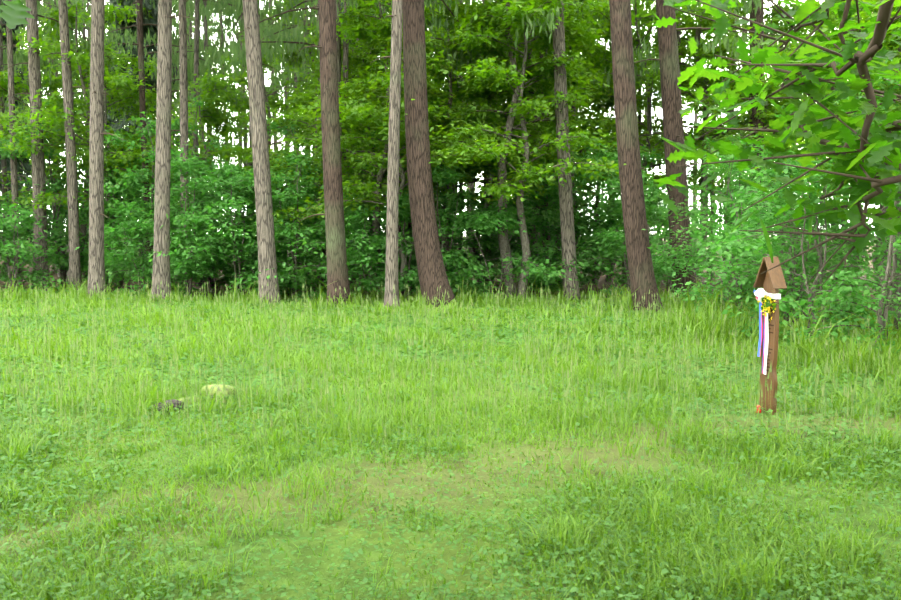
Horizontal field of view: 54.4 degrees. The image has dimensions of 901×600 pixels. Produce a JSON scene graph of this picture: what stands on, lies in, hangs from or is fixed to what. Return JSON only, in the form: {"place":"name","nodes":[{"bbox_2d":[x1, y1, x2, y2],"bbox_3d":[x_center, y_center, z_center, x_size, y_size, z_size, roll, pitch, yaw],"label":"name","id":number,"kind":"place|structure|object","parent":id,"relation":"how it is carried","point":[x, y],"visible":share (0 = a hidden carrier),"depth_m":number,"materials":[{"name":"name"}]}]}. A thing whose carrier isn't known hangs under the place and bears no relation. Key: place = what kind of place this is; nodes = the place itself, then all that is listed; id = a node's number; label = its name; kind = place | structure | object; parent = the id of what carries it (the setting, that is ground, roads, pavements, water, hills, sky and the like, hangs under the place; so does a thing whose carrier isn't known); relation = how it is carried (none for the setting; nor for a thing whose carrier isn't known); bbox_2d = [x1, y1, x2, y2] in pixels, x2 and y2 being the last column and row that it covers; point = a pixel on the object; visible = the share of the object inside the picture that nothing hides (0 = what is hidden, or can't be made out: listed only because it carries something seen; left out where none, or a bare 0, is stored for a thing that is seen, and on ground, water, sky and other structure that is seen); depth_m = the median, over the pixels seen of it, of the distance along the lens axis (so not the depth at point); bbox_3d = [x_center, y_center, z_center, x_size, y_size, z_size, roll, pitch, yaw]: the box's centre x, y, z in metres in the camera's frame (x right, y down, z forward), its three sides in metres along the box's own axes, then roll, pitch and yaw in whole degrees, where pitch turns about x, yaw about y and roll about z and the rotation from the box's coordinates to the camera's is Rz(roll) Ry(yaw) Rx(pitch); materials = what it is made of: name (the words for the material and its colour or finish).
{"place":"outdoors","nodes":[
{"label":"outdoors","id":0,"kind":"place"},
{"bbox_2d":[1,0,878,235],"label":"sky","id":1,"kind":"structure","parent":0,"point":[691,115],"materials":[{"name":"white"}]},
{"bbox_2d":[0,236,900,599],"bbox_3d":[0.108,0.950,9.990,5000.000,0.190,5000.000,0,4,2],"label":"forest ground","id":2,"kind":"structure","parent":0,"point":[406,494],"depth_m":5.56,"materials":[{"name":"green plant"}]},
{"bbox_2d":[151,399,188,414],"bbox_3d":[-2.686,1.033,8.407,0.385,0.164,0.223,0,4,0],"label":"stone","id":3,"kind":"object","parent":2,"relation":"on","point":[176,402],"visible":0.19,"depth_m":8.36,"materials":[{"name":"grey stone"}]},
{"bbox_2d":[178,397,200,404],"bbox_3d":[-2.614,1.015,8.744,0.262,0.134,0.348,-2,5,-23],"label":"mossy stone","id":4,"kind":"object","parent":2,"relation":"on","point":[182,399],"visible":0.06,"depth_m":8.66,"materials":[{"name":"green stone"}]},
{"bbox_2d":[200,384,235,404],"bbox_3d":[-2.364,0.971,9.014,0.536,0.229,0.372,4,6,43],"label":"mossy stone","id":5,"kind":"object","parent":2,"relation":"on","point":[219,388],"visible":0.44,"depth_m":8.88,"materials":[{"name":"green stone"}]},
{"bbox_2d":[0,0,595,264],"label":"spruce needles","id":6,"kind":"object","parent":2,"relation":"on","point":[153,29],"visible":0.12,"depth_m":37.26,"materials":[{"name":"green plant"}]},
{"bbox_2d":[0,0,794,307],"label":"larch","id":7,"kind":"object","parent":2,"relation":"on","point":[258,144],"depth_m":22.21,"materials":[{"name":"plant"}]},
{"bbox_2d":[0,0,862,191],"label":"larch needle sprays","id":8,"kind":"object","parent":7,"relation":"on","point":[214,52],"visible":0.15,"depth_m":29.98,"materials":[{"name":"green plant"}]},
{"bbox_2d":[0,0,892,285],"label":"tree trunks","id":9,"kind":"object","parent":2,"relation":"on","point":[196,70],"depth_m":34.47,"materials":[{"name":"plant"}]},
{"bbox_2d":[0,51,900,355],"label":"shrub leaves","id":10,"kind":"object","parent":2,"relation":"on","point":[604,241],"visible":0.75,"depth_m":23.02,"materials":[{"name":"green plant"}]},
{"bbox_2d":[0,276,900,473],"bbox_3d":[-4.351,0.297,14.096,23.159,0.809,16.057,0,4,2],"label":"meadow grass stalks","id":11,"kind":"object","parent":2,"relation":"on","point":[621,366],"visible":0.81,"depth_m":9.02,"materials":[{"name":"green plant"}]},
{"bbox_2d":[0,0,900,344],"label":"sapling stems","id":12,"kind":"object","parent":2,"relation":"on","point":[524,248],"visible":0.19,"depth_m":23.38,"materials":[{"name":"plant"}]},
{"bbox_2d":[0,0,900,229],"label":"young tree leaves","id":13,"kind":"object","parent":12,"relation":"attached to","point":[480,91],"visible":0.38,"depth_m":25.08,"materials":[{"name":"green plant"}]},
{"bbox_2d":[0,294,900,599],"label":"clover plants","id":14,"kind":"object","parent":2,"relation":"on","point":[432,516],"visible":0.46,"depth_m":5.66,"materials":[{"name":"green plant"}]},
{"bbox_2d":[137,0,766,311],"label":"tree trunks","id":15,"kind":"object","parent":2,"relation":"on","point":[432,274],"visible":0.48,"depth_m":20.56,"materials":[{"name":"brown plant"}]},
{"bbox_2d":[753,257,786,414],"bbox_3d":[2.933,0.504,8.158,0.208,1.811,0.340,-1,4,-17],"label":"memorial post","id":16,"kind":"object","parent":2,"relation":"on","point":[771,282],"visible":0.9,"depth_m":8.12,"materials":[{"name":"brown wood"}]},
{"bbox_2d":[0,0,900,286],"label":"tree branch leaves","id":17,"kind":"object","parent":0,"point":[880,146],"depth_m":3.28,"materials":[{"name":"green plant"}]}
]}

